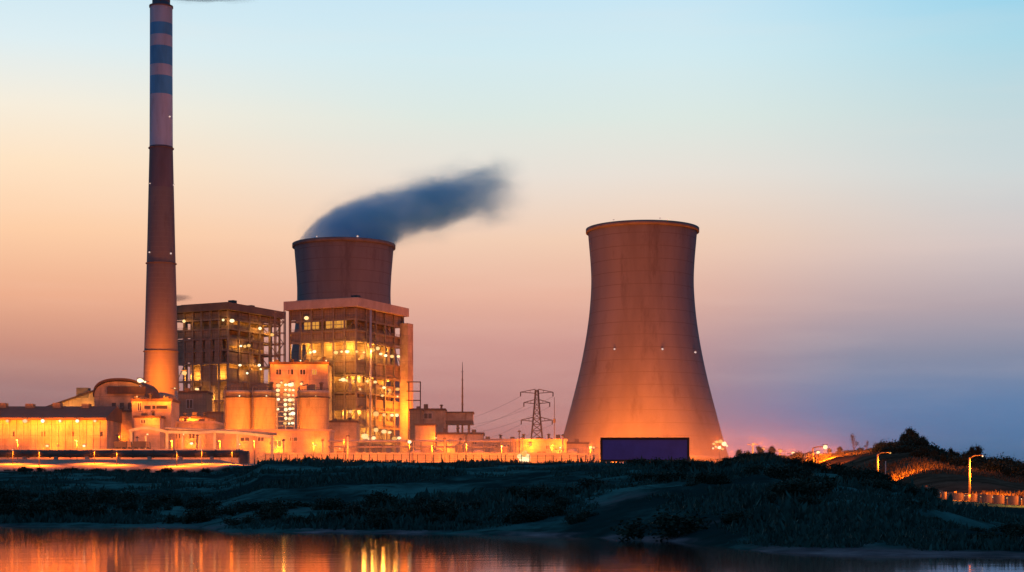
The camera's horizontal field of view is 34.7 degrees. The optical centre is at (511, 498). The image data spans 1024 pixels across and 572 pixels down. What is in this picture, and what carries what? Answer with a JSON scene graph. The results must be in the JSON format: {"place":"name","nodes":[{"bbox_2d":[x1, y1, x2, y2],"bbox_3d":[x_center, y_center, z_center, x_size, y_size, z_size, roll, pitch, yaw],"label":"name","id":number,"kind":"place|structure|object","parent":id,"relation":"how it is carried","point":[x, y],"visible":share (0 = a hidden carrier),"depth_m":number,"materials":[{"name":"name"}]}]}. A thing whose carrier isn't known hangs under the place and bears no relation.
{"place":"outdoors","nodes":[
{"label":"outdoors","id":0,"kind":"place"},
{"bbox_2d":[0,526,1023,571],"bbox_3d":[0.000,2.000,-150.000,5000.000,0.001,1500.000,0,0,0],"label":"water","id":1,"kind":"structure","parent":0,"point":[110,549],"depth_m":57.85,"materials":[{"name":"black liquid"}]},
{"bbox_2d":[0,451,1023,556],"bbox_3d":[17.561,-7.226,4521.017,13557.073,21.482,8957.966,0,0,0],"label":"terrain","id":2,"kind":"structure","parent":0,"point":[625,505],"depth_m":141.42,"materials":[{"name":"green plant"}]},
{"bbox_2d":[0,403,121,458],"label":"coal shed","id":3,"kind":"structure","parent":2,"relation":"on","point":[57,426],"depth_m":640.00,"materials":[{"name":"metal"}]},
{"bbox_2d":[48,388,93,405],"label":"conveyor gallery","id":4,"kind":"object","parent":2,"relation":"on","point":[84,396],"visible":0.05,"depth_m":690.00,"materials":[{"name":"paint"}]},
{"bbox_2d":[107,486,140,501],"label":"shrub","id":5,"kind":"object","parent":2,"relation":"on","point":[132,494],"visible":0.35,"depth_m":159.79,"materials":[{"name":"green plant"}]},
{"bbox_2d":[0,450,249,463],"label":"pipeline","id":6,"kind":"object","parent":2,"relation":"on","point":[243,456],"visible":0.95,"depth_m":504.05,"materials":[{"name":"metal"}]},
{"bbox_2d":[120,407,131,448],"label":"sorting house","id":7,"kind":"structure","parent":2,"relation":"on","point":[126,425],"depth_m":664.00,"materials":[{"name":"concrete"}]},
{"bbox_2d":[93,378,159,409],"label":"vaulted building","id":8,"kind":"structure","parent":2,"relation":"on","point":[119,392],"depth_m":675.00,"materials":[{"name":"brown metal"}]},
{"bbox_2d":[133,411,165,448],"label":"gate house","id":9,"kind":"structure","parent":2,"relation":"on","point":[155,439],"depth_m":646.00,"materials":[{"name":"concrete"}]},
{"bbox_2d":[130,393,180,448],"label":"control block","id":10,"kind":"structure","parent":2,"relation":"on","point":[167,407],"depth_m":655.00,"materials":[{"name":"concrete"}]},
{"bbox_2d":[144,405,167,408],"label":"window","id":11,"kind":"structure","parent":10,"relation":"in","point":[145,406],"depth_m":654.96,"materials":[{"name":"glass"}]},
{"bbox_2d":[159,392,175,399],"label":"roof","id":12,"kind":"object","parent":10,"relation":"on","point":[161,394],"visible":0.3,"depth_m":704.27,"materials":[{"name":"metal"}]},
{"bbox_2d":[143,0,178,397],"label":"chimney","id":13,"kind":"object","parent":2,"relation":"on","point":[161,366],"visible":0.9,"depth_m":794.68,"materials":[{"name":"concrete"}]},
{"bbox_2d":[93,449,244,462],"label":"loading dock","id":14,"kind":"object","parent":2,"relation":"on","point":[235,460],"visible":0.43,"depth_m":586.00,"materials":[{"name":"grey concrete"}]},
{"bbox_2d":[114,441,132,448],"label":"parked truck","id":15,"kind":"object","parent":14,"relation":"on","point":[122,444],"visible":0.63,"depth_m":592.00,"materials":[{"name":"metal"}]},
{"bbox_2d":[133,441,150,448],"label":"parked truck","id":16,"kind":"object","parent":14,"relation":"on","point":[141,444],"visible":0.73,"depth_m":592.00,"materials":[{"name":"metal"}]},
{"bbox_2d":[121,417,223,448],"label":"building","id":17,"kind":"structure","parent":2,"relation":"on","point":[190,441],"depth_m":665.00,"materials":[{"name":"metal"}]},
{"bbox_2d":[162,506,217,523],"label":"shrub","id":18,"kind":"object","parent":2,"relation":"on","point":[201,515],"visible":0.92,"depth_m":119.90,"materials":[{"name":"green plant"}]},
{"bbox_2d":[178,370,212,415],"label":"dark annex","id":19,"kind":"object","parent":2,"relation":"on","point":[200,402],"visible":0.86,"depth_m":760.00,"materials":[{"name":"concrete"}]},
{"bbox_2d":[186,399,192,408],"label":"window","id":20,"kind":"structure","parent":19,"relation":"in","point":[189,402],"depth_m":759.77,"materials":[{"name":"black glass"}]},
{"bbox_2d":[179,412,215,420],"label":"works annex","id":21,"kind":"object","parent":2,"relation":"on","point":[194,417],"visible":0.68,"depth_m":699.92,"materials":[{"name":"concrete"}]},
{"bbox_2d":[180,498,222,511],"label":"shrub","id":22,"kind":"object","parent":2,"relation":"on","point":[200,504],"visible":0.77,"depth_m":142.92,"materials":[{"name":"green plant"}]},
{"bbox_2d":[129,427,276,459],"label":"pipe trestle","id":23,"kind":"object","parent":2,"relation":"on","point":[183,431],"visible":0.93,"depth_m":600.00,"materials":[{"name":"metal"}]},
{"bbox_2d":[182,507,227,521],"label":"shrub","id":24,"kind":"object","parent":2,"relation":"on","point":[212,514],"visible":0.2,"depth_m":125.52,"materials":[{"name":"green plant"}]},
{"bbox_2d":[195,387,223,428],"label":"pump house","id":25,"kind":"structure","parent":2,"relation":"on","point":[219,416],"depth_m":720.00,"materials":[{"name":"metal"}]},
{"bbox_2d":[177,300,282,411],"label":"boiler house","id":26,"kind":"structure","parent":2,"relation":"on","point":[221,348],"depth_m":860.26,"materials":[{"name":"metal"}]},
{"bbox_2d":[222,382,251,428],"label":"storage silo","id":27,"kind":"object","parent":2,"relation":"on","point":[237,406],"visible":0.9,"depth_m":705.95,"materials":[{"name":"paint"}]},
{"bbox_2d":[220,515,254,525],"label":"shrub","id":28,"kind":"object","parent":2,"relation":"on","point":[233,521],"visible":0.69,"depth_m":105.45,"materials":[{"name":"green plant"}]},
{"bbox_2d":[222,504,255,515],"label":"shrub","id":29,"kind":"object","parent":2,"relation":"on","point":[238,510],"visible":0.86,"depth_m":119.41,"materials":[{"name":"green plant"}]},
{"bbox_2d":[230,499,262,509],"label":"shrub","id":30,"kind":"object","parent":2,"relation":"on","point":[256,504],"visible":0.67,"depth_m":121.23,"materials":[{"name":"green plant"}]},
{"bbox_2d":[250,382,277,428],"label":"storage silo","id":31,"kind":"object","parent":2,"relation":"on","point":[263,397],"visible":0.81,"depth_m":705.77,"materials":[{"name":"paint"}]},
{"bbox_2d":[242,508,288,520],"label":"shrub","id":32,"kind":"object","parent":2,"relation":"on","point":[276,514],"visible":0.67,"depth_m":108.28,"materials":[{"name":"green plant"}]},
{"bbox_2d":[251,502,289,516],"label":"shrub","id":33,"kind":"object","parent":2,"relation":"on","point":[267,508],"visible":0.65,"depth_m":111.80,"materials":[{"name":"green plant"}]},
{"bbox_2d":[216,429,334,463],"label":"filter hall","id":34,"kind":"structure","parent":2,"relation":"on","point":[299,440],"depth_m":668.00,"materials":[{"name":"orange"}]},
{"bbox_2d":[254,497,302,509],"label":"shrub","id":35,"kind":"object","parent":2,"relation":"on","point":[291,505],"visible":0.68,"depth_m":121.10,"materials":[{"name":"green plant"}]},
{"bbox_2d":[274,310,285,361],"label":"stair tower","id":36,"kind":"structure","parent":2,"relation":"on","point":[276,333],"depth_m":799.00,"materials":[{"name":"metal"}]},
{"bbox_2d":[276,383,295,428],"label":"lamp ladder","id":37,"kind":"object","parent":2,"relation":"on","point":[285,398],"visible":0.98,"depth_m":698.93,"materials":[{"name":"metal"}]},
{"bbox_2d":[269,357,332,428],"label":"mill house","id":38,"kind":"structure","parent":2,"relation":"on","point":[297,374],"depth_m":745.00,"materials":[{"name":"concrete"}]},
{"bbox_2d":[295,382,330,428],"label":"storage silo","id":39,"kind":"object","parent":2,"relation":"on","point":[312,407],"visible":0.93,"depth_m":705.95,"materials":[{"name":"paint"}]},
{"bbox_2d":[306,494,346,509],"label":"shrub","id":40,"kind":"object","parent":2,"relation":"on","point":[327,500],"visible":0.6,"depth_m":118.85,"materials":[{"name":"green plant"}]},
{"bbox_2d":[309,499,345,509],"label":"shrub","id":41,"kind":"object","parent":2,"relation":"on","point":[330,505],"visible":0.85,"depth_m":117.71,"materials":[{"name":"green plant"}]},
{"bbox_2d":[329,417,360,452],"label":"ash hopper block","id":42,"kind":"structure","parent":2,"relation":"on","point":[342,429],"depth_m":720.00,"materials":[{"name":"metal"}]},
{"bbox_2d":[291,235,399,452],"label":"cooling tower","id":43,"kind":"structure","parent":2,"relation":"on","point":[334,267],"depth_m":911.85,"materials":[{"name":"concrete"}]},
{"bbox_2d":[284,295,412,452],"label":"boiler house","id":44,"kind":"structure","parent":2,"relation":"on","point":[351,339],"depth_m":772.23,"materials":[{"name":"metal"}]},
{"bbox_2d":[304,321,319,329],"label":"window","id":45,"kind":"structure","parent":44,"relation":"in","point":[315,324],"depth_m":769.67,"materials":[{"name":"glass"}]},
{"bbox_2d":[325,320,346,328],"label":"window","id":46,"kind":"structure","parent":44,"relation":"in","point":[337,323],"depth_m":764.42,"materials":[{"name":"glass"}]},
{"bbox_2d":[406,381,420,439],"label":"pipe gantry","id":47,"kind":"object","parent":44,"relation":"attached to","point":[408,391],"visible":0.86,"depth_m":764.75,"materials":[{"name":"metal"}]},
{"bbox_2d":[362,489,394,502],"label":"shrub","id":48,"kind":"object","parent":2,"relation":"on","point":[377,493],"visible":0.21,"depth_m":124.72,"materials":[{"name":"green plant"}]},
{"bbox_2d":[360,489,401,507],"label":"shrub","id":49,"kind":"object","parent":2,"relation":"on","point":[370,500],"visible":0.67,"depth_m":117.20,"materials":[{"name":"green plant"}]},
{"bbox_2d":[409,406,424,452],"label":"switch house","id":50,"kind":"structure","parent":2,"relation":"on","point":[414,415],"depth_m":770.00,"materials":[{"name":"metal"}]},
{"bbox_2d":[328,440,511,452],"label":"pipe rack","id":51,"kind":"object","parent":2,"relation":"on","point":[420,446],"visible":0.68,"depth_m":655.23,"materials":[{"name":"metal"}]},
{"bbox_2d":[414,419,437,452],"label":"cube store","id":52,"kind":"structure","parent":2,"relation":"on","point":[423,431],"depth_m":740.00,"materials":[{"name":"metal"}]},
{"bbox_2d":[257,452,598,463],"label":"perimeter wall","id":53,"kind":"structure","parent":2,"relation":"on","point":[453,456],"depth_m":640.00,"materials":[{"name":"grey concrete"}]},
{"bbox_2d":[257,454,601,462],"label":"security fence","id":54,"kind":"object","parent":2,"relation":"on","point":[513,458],"visible":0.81,"depth_m":303.14,"materials":[{"name":"metal"}]},
{"bbox_2d":[424,404,446,449],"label":"turbine annex","id":55,"kind":"object","parent":2,"relation":"on","point":[437,416],"visible":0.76,"depth_m":780.00,"materials":[{"name":"concrete"}]},
{"bbox_2d":[425,494,461,520],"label":"shrub","id":56,"kind":"object","parent":2,"relation":"on","point":[450,509],"visible":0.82,"depth_m":102.06,"materials":[{"name":"green plant"}]},
{"bbox_2d":[455,443,463,452],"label":"process tank","id":57,"kind":"object","parent":2,"relation":"on","point":[459,447],"visible":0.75,"depth_m":646.77,"materials":[{"name":"metal"}]},
{"bbox_2d":[436,427,484,452],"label":"ramp house","id":58,"kind":"structure","parent":2,"relation":"on","point":[457,435],"depth_m":735.00,"materials":[{"name":"concrete"}]},
{"bbox_2d":[446,412,474,431],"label":"transfer house","id":59,"kind":"structure","parent":2,"relation":"on","point":[457,419],"depth_m":789.82,"materials":[{"name":"concrete"}]},
{"bbox_2d":[460,499,483,510],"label":"shrub","id":60,"kind":"object","parent":2,"relation":"on","point":[474,504],"visible":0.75,"depth_m":107.64,"materials":[{"name":"green plant"}]},
{"bbox_2d":[463,389,553,438],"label":"electricity pylon","id":61,"kind":"object","parent":2,"relation":"on","point":[534,411],"visible":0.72,"depth_m":898.90,"materials":[{"name":"metal"}]},
{"bbox_2d":[0,452,1023,551],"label":"undergrowth","id":62,"kind":"object","parent":2,"relation":"on","point":[862,521],"visible":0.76,"depth_m":101.09,"materials":[{"name":"green plant"}]},
{"bbox_2d":[498,483,528,494],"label":"shrub","id":63,"kind":"object","parent":2,"relation":"on","point":[512,489],"visible":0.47,"depth_m":113.18,"materials":[{"name":"green plant"}]},
{"bbox_2d":[484,506,548,521],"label":"shrub","id":64,"kind":"object","parent":2,"relation":"on","point":[526,514],"visible":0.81,"depth_m":97.51,"materials":[{"name":"green plant"}]},
{"bbox_2d":[517,450,529,462],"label":"floodlight cluster","id":65,"kind":"object","parent":2,"relation":"on","point":[524,459],"visible":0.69,"depth_m":599.23,"materials":[{"name":"paint"}]},
{"bbox_2d":[484,434,567,452],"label":"long hall","id":66,"kind":"structure","parent":2,"relation":"on","point":[537,444],"depth_m":745.00,"materials":[{"name":"metal"}]},
{"bbox_2d":[503,505,557,523],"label":"shrub","id":67,"kind":"object","parent":2,"relation":"on","point":[514,519],"visible":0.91,"depth_m":97.24,"materials":[{"name":"green plant"}]},
{"bbox_2d":[550,438,588,452],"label":"store","id":68,"kind":"structure","parent":2,"relation":"on","point":[582,446],"depth_m":765.00,"materials":[{"name":"concrete"}]},
{"bbox_2d":[563,511,591,524],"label":"shrub","id":69,"kind":"object","parent":2,"relation":"on","point":[572,521],"visible":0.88,"depth_m":92.85,"materials":[{"name":"green plant"}]},
{"bbox_2d":[575,476,635,489],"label":"shrub","id":70,"kind":"object","parent":2,"relation":"on","point":[587,482],"visible":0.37,"depth_m":112.64,"materials":[{"name":"green plant"}]},
{"bbox_2d":[600,437,688,462],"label":"billboard","id":71,"kind":"object","parent":2,"relation":"on","point":[618,449],"visible":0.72,"depth_m":329.90},
{"bbox_2d":[564,218,729,462],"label":"cooling tower","id":72,"kind":"structure","parent":2,"relation":"on","point":[642,372],"depth_m":823.71,"materials":[{"name":"concrete"}]},
{"bbox_2d":[630,457,665,465],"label":"shrub","id":73,"kind":"object","parent":2,"relation":"on","point":[641,461],"visible":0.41,"depth_m":177.11,"materials":[{"name":"green plant"}]},
{"bbox_2d":[610,505,711,540],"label":"shrub","id":74,"kind":"object","parent":2,"relation":"on","point":[673,523],"visible":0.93,"depth_m":78.12,"materials":[{"name":"green plant"}]},
{"bbox_2d":[659,457,701,468],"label":"shrub","id":75,"kind":"object","parent":2,"relation":"on","point":[683,463],"visible":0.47,"depth_m":149.07,"materials":[{"name":"green plant"}]},
{"bbox_2d":[687,468,731,484],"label":"shrub","id":76,"kind":"object","parent":2,"relation":"on","point":[702,476],"visible":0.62,"depth_m":105.88,"materials":[{"name":"green plant"}]},
{"bbox_2d":[700,469,734,484],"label":"shrub","id":77,"kind":"object","parent":2,"relation":"on","point":[713,478],"visible":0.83,"depth_m":105.17,"materials":[{"name":"green plant"}]},
{"bbox_2d":[712,440,727,460],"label":"floodlight mast","id":78,"kind":"object","parent":2,"relation":"on","point":[723,444],"visible":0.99,"depth_m":768.57,"materials":[{"name":"metal"}]},
{"bbox_2d":[713,459,743,467],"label":"shrub","id":79,"kind":"object","parent":2,"relation":"on","point":[729,464],"visible":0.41,"depth_m":152.37,"materials":[{"name":"green plant"}]},
{"bbox_2d":[720,508,762,524],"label":"shrub","id":80,"kind":"object","parent":2,"relation":"on","point":[733,517],"visible":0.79,"depth_m":76.54,"materials":[{"name":"green plant"}]},
{"bbox_2d":[741,463,781,475],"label":"shrub","id":81,"kind":"object","parent":2,"relation":"on","point":[755,471],"visible":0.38,"depth_m":113.71,"materials":[{"name":"green plant"}]},
{"bbox_2d":[763,460,801,480],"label":"shrub","id":82,"kind":"object","parent":2,"relation":"on","point":[777,473],"visible":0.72,"depth_m":110.01,"materials":[{"name":"green plant"}]},
{"bbox_2d":[777,463,811,475],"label":"shrub","id":83,"kind":"object","parent":2,"relation":"on","point":[799,469],"visible":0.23,"depth_m":130.42,"materials":[{"name":"green plant"}]},
{"bbox_2d":[765,478,824,496],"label":"shrub","id":84,"kind":"object","parent":2,"relation":"on","point":[775,489],"visible":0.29,"depth_m":85.95,"materials":[{"name":"green plant"}]},
{"bbox_2d":[784,453,817,468],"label":"shrub","id":85,"kind":"object","parent":2,"relation":"on","point":[795,460],"visible":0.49,"depth_m":148.62,"materials":[{"name":"green plant"}]},
{"bbox_2d":[769,471,838,497],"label":"shrub","id":86,"kind":"object","parent":2,"relation":"on","point":[805,487],"visible":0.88,"depth_m":84.77,"materials":[{"name":"green plant"}]},
{"bbox_2d":[796,456,829,470],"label":"shrub","id":87,"kind":"object","parent":2,"relation":"on","point":[814,463],"visible":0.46,"depth_m":148.58,"materials":[{"name":"green plant"}]},
{"bbox_2d":[814,461,852,473],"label":"shrub","id":88,"kind":"object","parent":2,"relation":"on","point":[834,467],"visible":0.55,"depth_m":145.63,"materials":[{"name":"green plant"}]},
{"bbox_2d":[835,461,866,479],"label":"shrub","id":89,"kind":"object","parent":2,"relation":"on","point":[851,472],"visible":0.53,"depth_m":127.47,"materials":[{"name":"green plant"}]},
{"bbox_2d":[697,448,1023,495],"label":"hill scrub","id":90,"kind":"object","parent":2,"relation":"on","point":[948,466],"visible":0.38,"depth_m":330.72,"materials":[{"name":"green plant"}]},
{"bbox_2d":[856,466,884,480],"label":"shrub","id":91,"kind":"object","parent":2,"relation":"on","point":[872,474],"visible":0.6,"depth_m":135.19,"materials":[{"name":"green plant"}]},
{"bbox_2d":[858,476,894,490],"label":"shrub","id":92,"kind":"object","parent":2,"relation":"on","point":[883,483],"visible":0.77,"depth_m":97.45,"materials":[{"name":"green plant"}]},
{"bbox_2d":[871,438,894,452],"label":"hedge bush","id":93,"kind":"object","parent":2,"relation":"on","point":[879,446],"visible":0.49,"depth_m":484.46,"materials":[{"name":"green plant"}]},
{"bbox_2d":[897,432,913,444],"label":"hill tree","id":94,"kind":"object","parent":2,"relation":"on","point":[903,437],"visible":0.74,"depth_m":468.41,"materials":[{"name":"green plant"}]},
{"bbox_2d":[890,442,923,453],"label":"hedge bush","id":95,"kind":"object","parent":2,"relation":"on","point":[899,450],"visible":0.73,"depth_m":434.44,"materials":[{"name":"green plant"}]},
{"bbox_2d":[899,486,920,495],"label":"shrub","id":96,"kind":"object","parent":2,"relation":"on","point":[914,490],"visible":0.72,"depth_m":98.04,"materials":[{"name":"green plant"}]},
{"bbox_2d":[905,426,920,439],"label":"hill tree","id":97,"kind":"object","parent":2,"relation":"on","point":[909,430],"visible":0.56,"depth_m":479.78,"materials":[{"name":"green plant"}]},
{"bbox_2d":[891,435,939,447],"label":"hedge bush","id":98,"kind":"object","parent":2,"relation":"on","point":[914,442],"visible":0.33,"depth_m":461.83,"materials":[{"name":"green plant"}]},
{"bbox_2d":[916,435,928,446],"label":"hill tree","id":99,"kind":"object","parent":2,"relation":"on","point":[922,441],"visible":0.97,"depth_m":459.39,"materials":[{"name":"green plant"}]},
{"bbox_2d":[909,444,939,457],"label":"hedge bush","id":100,"kind":"object","parent":2,"relation":"on","point":[924,451],"visible":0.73,"depth_m":405.49,"materials":[{"name":"green plant"}]},
{"bbox_2d":[940,451,983,465],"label":"hedge bush","id":101,"kind":"object","parent":2,"relation":"on","point":[958,460],"visible":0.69,"depth_m":379.96,"materials":[{"name":"green plant"}]},
{"bbox_2d":[901,484,1023,504],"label":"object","id":102,"kind":"structure","parent":2,"relation":"on","point":[1012,499],"depth_m":205.62,"materials":[{"name":"concrete"}]},
{"bbox_2d":[968,455,982,500],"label":"street lamp","id":103,"kind":"object","parent":2,"relation":"on","point":[969,492],"visible":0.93,"depth_m":213.88,"materials":[{"name":"metal"}]},
{"bbox_2d":[971,444,984,461],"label":"hill tree","id":104,"kind":"object","parent":2,"relation":"on","point":[978,450],"visible":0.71,"depth_m":398.83,"materials":[{"name":"green plant"}]},
{"bbox_2d":[982,458,1008,472],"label":"hedge bush","id":105,"kind":"object","parent":2,"relation":"on","point":[1002,468],"visible":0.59,"depth_m":338.26,"materials":[{"name":"green plant"}]},
{"bbox_2d":[981,459,1018,474],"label":"hedge bush","id":106,"kind":"object","parent":2,"relation":"on","point":[1009,466],"visible":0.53,"depth_m":337.97,"materials":[{"name":"green plant"}]},
{"bbox_2d":[990,520,1021,531],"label":"shrub","id":107,"kind":"object","parent":2,"relation":"on","point":[1002,527],"visible":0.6,"depth_m":81.99,"materials":[{"name":"green plant"}]},
{"bbox_2d":[1012,461,1023,474],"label":"hedge bush","id":108,"kind":"object","parent":2,"relation":"on","point":[1020,470],"visible":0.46,"depth_m":340.31,"materials":[{"name":"green plant"}]},
{"bbox_2d":[0,0,1023,463],"label":"sky","id":109,"kind":"structure","parent":0,"point":[849,173],"materials":[{"name":"blue"}]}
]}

